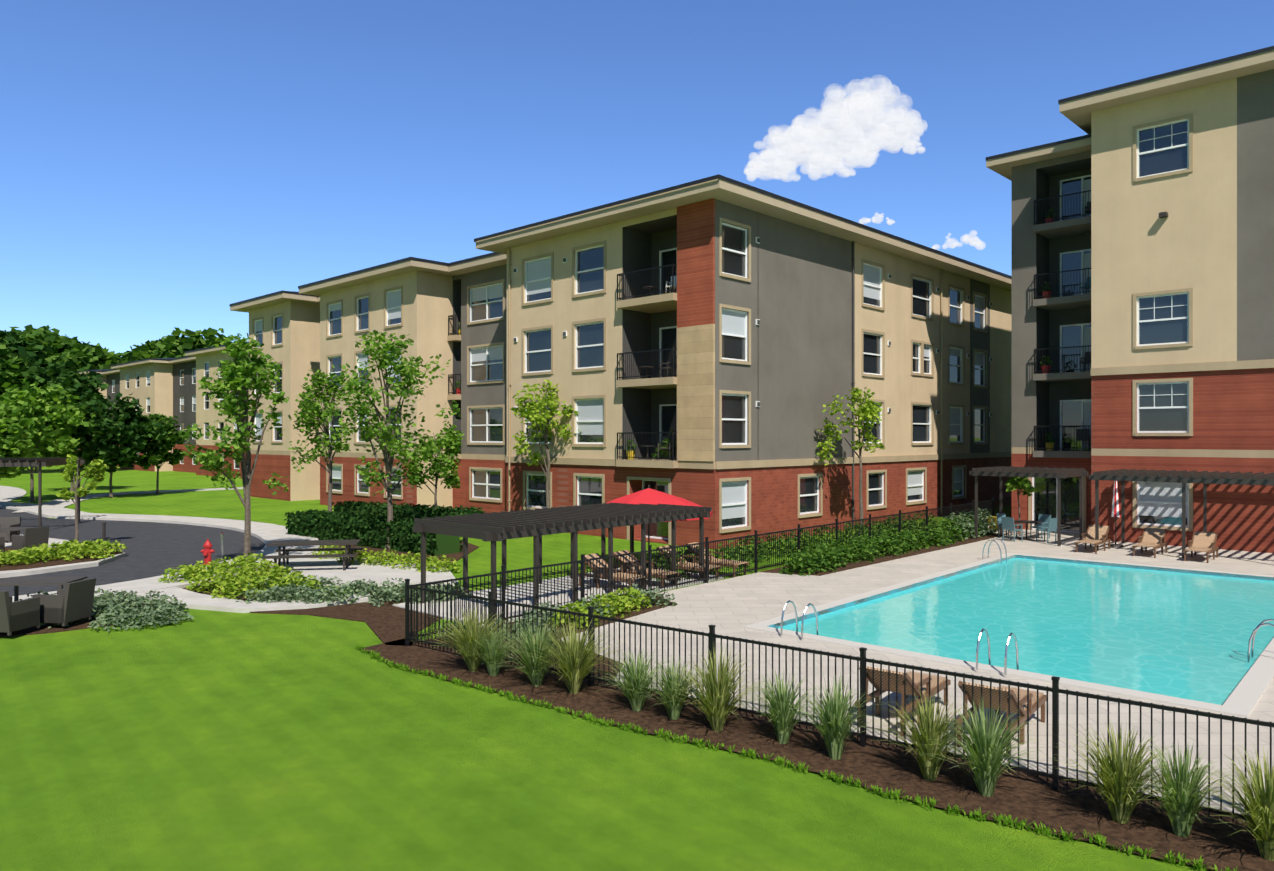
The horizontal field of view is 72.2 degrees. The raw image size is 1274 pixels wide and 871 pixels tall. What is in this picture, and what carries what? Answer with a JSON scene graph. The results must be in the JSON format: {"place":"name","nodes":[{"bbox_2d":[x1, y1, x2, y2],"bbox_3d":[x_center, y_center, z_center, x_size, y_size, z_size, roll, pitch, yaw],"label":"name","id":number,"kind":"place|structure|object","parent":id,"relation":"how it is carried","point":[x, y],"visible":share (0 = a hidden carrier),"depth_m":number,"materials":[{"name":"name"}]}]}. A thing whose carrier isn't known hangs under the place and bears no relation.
{"place":"outdoors","nodes":[
{"label":"outdoors","id":0,"kind":"place"},
{"bbox_2d":[0,465,1213,870],"bbox_3d":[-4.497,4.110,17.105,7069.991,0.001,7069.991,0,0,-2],"label":"lawn","id":1,"kind":"structure","parent":0,"point":[224,741],"depth_m":10.60,"materials":[{"name":"green plant"}]},
{"bbox_2d":[0,403,41,479],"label":"tree","id":2,"kind":"object","parent":1,"relation":"on","point":[14,441],"visible":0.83,"depth_m":48.87,"materials":[{"name":"green plant"}]},
{"bbox_2d":[0,337,46,395],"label":"tree","id":3,"kind":"object","parent":1,"relation":"on","point":[8,376],"visible":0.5,"depth_m":92.09,"materials":[{"name":"green plant"}]},
{"bbox_2d":[0,330,54,360],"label":"tree","id":4,"kind":"object","parent":1,"relation":"on","point":[20,346],"visible":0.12,"depth_m":145.43,"materials":[{"name":"green plant"}]},
{"bbox_2d":[0,378,94,501],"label":"tree","id":5,"kind":"object","parent":1,"relation":"on","point":[47,410],"visible":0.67,"depth_m":54.35,"materials":[{"name":"green plant"}]},
{"bbox_2d":[10,324,88,355],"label":"tree","id":6,"kind":"object","parent":1,"relation":"on","point":[45,335],"visible":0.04,"depth_m":162.68,"materials":[{"name":"green plant"}]},
{"bbox_2d":[1,353,112,472],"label":"tree","id":7,"kind":"object","parent":1,"relation":"on","point":[71,381],"visible":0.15,"depth_m":97.33,"materials":[{"name":"green plant"}]},
{"bbox_2d":[58,439,90,490],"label":"tree trunk","id":8,"kind":"object","parent":1,"relation":"on","point":[72,483],"depth_m":65.57,"materials":[{"name":"plant"}]},
{"bbox_2d":[56,454,108,544],"bbox_3d":[-20.624,2.406,32.396,1.555,3.508,1.561,0,0,-2],"label":"tree","id":9,"kind":"object","parent":1,"relation":"on","point":[91,472],"visible":1,"depth_m":32.29,"materials":[{"name":"green plant"}]},
{"bbox_2d":[40,342,132,371],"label":"tree","id":10,"kind":"object","parent":1,"relation":"on","point":[86,356],"visible":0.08,"depth_m":147.60,"materials":[{"name":"green plant"}]},
{"bbox_2d":[63,392,170,497],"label":"tree","id":11,"kind":"object","parent":1,"relation":"on","point":[104,437],"visible":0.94,"depth_m":57.56,"materials":[{"name":"green plant"}]},
{"bbox_2d":[120,345,136,358],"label":"tree","id":12,"kind":"object","parent":1,"relation":"on","point":[127,355],"depth_m":168.43,"materials":[{"name":"green plant"}]},
{"bbox_2d":[126,413,189,493],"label":"tree","id":13,"kind":"object","parent":1,"relation":"on","point":[157,452],"visible":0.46,"depth_m":61.52,"materials":[{"name":"green plant"}]},
{"bbox_2d":[77,342,248,478],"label":"building","id":14,"kind":"structure","parent":1,"relation":"on","point":[167,387],"depth_m":102.05,"materials":[{"name":"paint"}]},
{"bbox_2d":[129,327,226,360],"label":"tree","id":15,"kind":"object","parent":1,"relation":"on","point":[173,345],"visible":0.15,"depth_m":152.29,"materials":[{"name":"green plant"}]},
{"bbox_2d":[179,328,291,560],"bbox_3d":[-12.358,0.401,27.523,3.140,7.519,3.091,0,0,-2],"label":"tree","id":16,"kind":"object","parent":1,"relation":"on","point":[238,375],"visible":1,"depth_m":27.07,"materials":[{"name":"green plant"}]},
{"bbox_2d":[288,369,353,511],"bbox_3d":[-13.803,0.610,38.145,2.676,7.100,3.458,0,0,-22],"label":"tree","id":17,"kind":"object","parent":1,"relation":"on","point":[312,408],"visible":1,"depth_m":38.00,"materials":[{"name":"green plant"}]},
{"bbox_2d":[321,330,460,549],"bbox_3d":[-8.972,0.127,31.989,4.597,8.066,4.599,0,0,33],"label":"tree","id":18,"kind":"object","parent":1,"relation":"on","point":[386,440],"visible":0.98,"depth_m":31.33,"materials":[{"name":"green plant"}]},
{"bbox_2d":[408,421,464,508],"bbox_3d":[-8.785,1.737,38.208,2.643,4.846,3.251,0,0,-2],"label":"tree","id":19,"kind":"object","parent":1,"relation":"on","point":[451,442],"visible":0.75,"depth_m":37.80,"materials":[{"name":"green plant"}]},
{"bbox_2d":[511,379,579,507],"bbox_3d":[-3.996,0.842,37.035,2.864,6.636,3.215,0,0,41],"label":"tree","id":20,"kind":"object","parent":1,"relation":"on","point":[543,417],"visible":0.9,"depth_m":36.88,"materials":[{"name":"green plant"}]},
{"bbox_2d":[229,174,1011,548],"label":"building","id":21,"kind":"structure","parent":1,"relation":"on","point":[731,336],"depth_m":38.31,"materials":[{"name":"paint"}]},
{"bbox_2d":[651,431,676,458],"bbox_3d":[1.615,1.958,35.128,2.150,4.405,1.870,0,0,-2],"label":"potted plant","id":22,"kind":"object","parent":21,"relation":"on","point":[664,452],"visible":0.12,"depth_m":34.73,"materials":[{"name":"green plant"}]},
{"bbox_2d":[817,387,884,533],"bbox_3d":[8.646,1.048,35.683,2.747,6.224,2.682,0,0,21],"label":"young tree","id":23,"kind":"object","parent":1,"relation":"on","point":[867,409],"visible":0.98,"depth_m":35.59,"materials":[{"name":"green plant"}]},
{"bbox_2d":[743,553,1273,717],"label":"pool","id":24,"kind":"structure","parent":1,"relation":"in","point":[1176,636],"depth_m":19.10,"materials":[{"name":"teal liquid"}]},
{"bbox_2d":[780,538,1273,674],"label":"pool handrails","id":25,"kind":"object","parent":24,"relation":"on","point":[1253,634],"visible":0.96,"depth_m":15.96,"materials":[{"name":"silver metal"}]},
{"bbox_2d":[1005,477,1036,534],"bbox_3d":[15.868,2.780,36.088,1.227,2.760,0.941,0,0,30],"label":"young tree","id":26,"kind":"object","parent":1,"relation":"on","point":[1019,483],"visible":0.88,"depth_m":36.00,"materials":[{"name":"green plant"}]},
{"bbox_2d":[986,46,1273,552],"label":"building","id":27,"kind":"structure","parent":1,"relation":"on","point":[1143,274],"depth_m":32.99,"materials":[{"name":"paint"}]},
{"bbox_2d":[0,486,1273,870],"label":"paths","id":28,"kind":"structure","parent":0,"point":[156,546],"depth_m":15.30,"materials":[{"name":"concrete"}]},
{"bbox_2d":[0,517,49,551],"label":"patio set","id":29,"kind":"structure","parent":28,"relation":"on","point":[10,528],"depth_m":29.74,"materials":[{"name":"grey wicker"}]},
{"bbox_2d":[0,457,84,526],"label":"pergola","id":30,"kind":"object","parent":28,"relation":"on","point":[40,462],"visible":0.88,"depth_m":37.66,"materials":[{"name":"brown wood"}]},
{"bbox_2d":[0,576,95,635],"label":"patio set","id":31,"kind":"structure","parent":28,"relation":"on","point":[72,600],"depth_m":18.52,"materials":[{"name":"grey wicker"}]},
{"bbox_2d":[102,522,223,560],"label":"bollards","id":32,"kind":"object","parent":28,"relation":"on","point":[104,531],"visible":0.83,"depth_m":30.97,"materials":[{"name":"silver metal"}]},
{"bbox_2d":[201,539,214,564],"bbox_3d":[-13.595,3.680,27.676,0.357,0.860,0.357,0,0,44],"label":"hydrant","id":33,"kind":"object","parent":28,"relation":"on","point":[207,551],"visible":0.83,"depth_m":27.60,"materials":[{"name":"red metal"}]},
{"bbox_2d":[262,539,362,570],"bbox_3d":[-9.870,3.620,26.798,2.600,0.780,1.920,0,0,-10],"label":"picnic bench","id":34,"kind":"object","parent":28,"relation":"on","point":[348,556],"visible":0.9,"depth_m":26.64,"materials":[{"name":"grey metal"}]},
{"bbox_2d":[0,539,651,627],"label":"flowering shrubs","id":35,"kind":"object","parent":28,"relation":"on","point":[195,573],"visible":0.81,"depth_m":24.68,"materials":[{"name":"green plant"}]},
{"bbox_2d":[19,575,676,641],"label":"groundcover plants","id":36,"kind":"object","parent":28,"relation":"on","point":[116,608],"visible":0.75,"depth_m":20.93,"materials":[{"name":"green plant"}]},
{"bbox_2d":[284,500,484,555],"bbox_3d":[-9.902,3.557,36.190,12.783,1.144,6.442,0,0,39],"label":"hedge","id":37,"kind":"object","parent":28,"relation":"on","point":[367,523],"visible":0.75,"depth_m":33.60,"materials":[{"name":"green plant"}]},
{"bbox_2d":[413,502,711,618],"bbox_3d":[-1.674,3.045,23.143,3.400,2.070,8.026,0,0,42],"label":"pergola","id":38,"kind":"object","parent":28,"relation":"on","point":[504,526],"visible":0.83,"depth_m":21.97,"materials":[{"name":"grey metal"}]},
{"bbox_2d":[607,485,712,566],"bbox_3d":[0.372,2.785,27.361,3.887,2.550,3.887,0,0,-36],"label":"open umbrella","id":39,"kind":"object","parent":28,"relation":"on","point":[648,495],"visible":0.38,"depth_m":26.75,"materials":[{"name":"red fabric"}]},
{"bbox_2d":[355,645,1236,870],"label":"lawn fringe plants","id":40,"kind":"object","parent":28,"relation":"on","point":[1007,821],"visible":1,"depth_m":10.46,"materials":[{"name":"green plant"}]},
{"bbox_2d":[418,606,1273,860],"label":"grasses","id":41,"kind":"object","parent":28,"relation":"on","point":[1122,782],"visible":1,"depth_m":10.59,"materials":[{"name":"green plant"}]},
{"bbox_2d":[0,0,1273,356],"label":"sky","id":42,"kind":"structure","parent":0,"point":[165,165],"materials":[{"name":"blue"}]},
{"bbox_2d":[426,526,1273,815],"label":"deck","id":43,"kind":"structure","parent":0,"point":[731,607],"depth_m":16.58,"materials":[{"name":"beige concrete"}]},
{"bbox_2d":[646,508,997,580],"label":"shrubs","id":44,"kind":"object","parent":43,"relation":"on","point":[959,527],"visible":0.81,"depth_m":29.96,"materials":[{"name":"green plant"}]},
{"bbox_2d":[405,494,1273,823],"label":"fence","id":45,"kind":"object","parent":43,"relation":"on","point":[775,550],"visible":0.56,"depth_m":13.69,"materials":[{"name":"black metal"}]},
{"bbox_2d":[578,525,1218,757],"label":"lounge chairs","id":46,"kind":"object","parent":43,"relation":"on","point":[1154,538],"visible":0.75,"depth_m":13.26,"materials":[{"name":"brown wood"}]},
{"bbox_2d":[987,516,999,528],"bbox_3d":[15.583,3.785,38.100,0.580,0.550,0.580,0,0,-2],"label":"planter","id":47,"kind":"object","parent":43,"relation":"on","point":[995,521],"visible":0.31,"depth_m":37.89,"materials":[{"name":"yellow"}]},
{"bbox_2d":[996,513,1056,542],"bbox_3d":[15.320,3.589,34.368,2.044,0.942,2.044,0,0,14],"label":"patio table set","id":48,"kind":"object","parent":43,"relation":"on","point":[1048,522],"visible":1,"depth_m":33.96,"materials":[{"name":"blue metal"}]},
{"bbox_2d":[969,466,1087,545],"bbox_3d":[15.376,2.660,34.328,3.592,2.840,3.200,0,0,44],"label":"pergola","id":49,"kind":"object","parent":43,"relation":"on","point":[1036,472],"visible":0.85,"depth_m":33.92,"materials":[{"name":"wood"}]},
{"bbox_2d":[1110,481,1123,546],"bbox_3d":[17.670,2.710,32.252,0.541,2.700,0.541,0,0,-2],"label":"closed umbrella","id":50,"kind":"object","parent":43,"relation":"on","point":[1115,511],"visible":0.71,"depth_m":32.17,"materials":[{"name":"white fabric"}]},
{"bbox_2d":[1089,469,1273,557],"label":"pergola","id":51,"kind":"object","parent":43,"relation":"on","point":[1184,477],"visible":0.88,"depth_m":29.99,"materials":[{"name":"brown wood"}]},
{"bbox_2d":[745,78,983,249],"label":"cloud","id":52,"kind":"structure","parent":0,"point":[838,131],"depth_m":900.46,"materials":[{"name":"white"}]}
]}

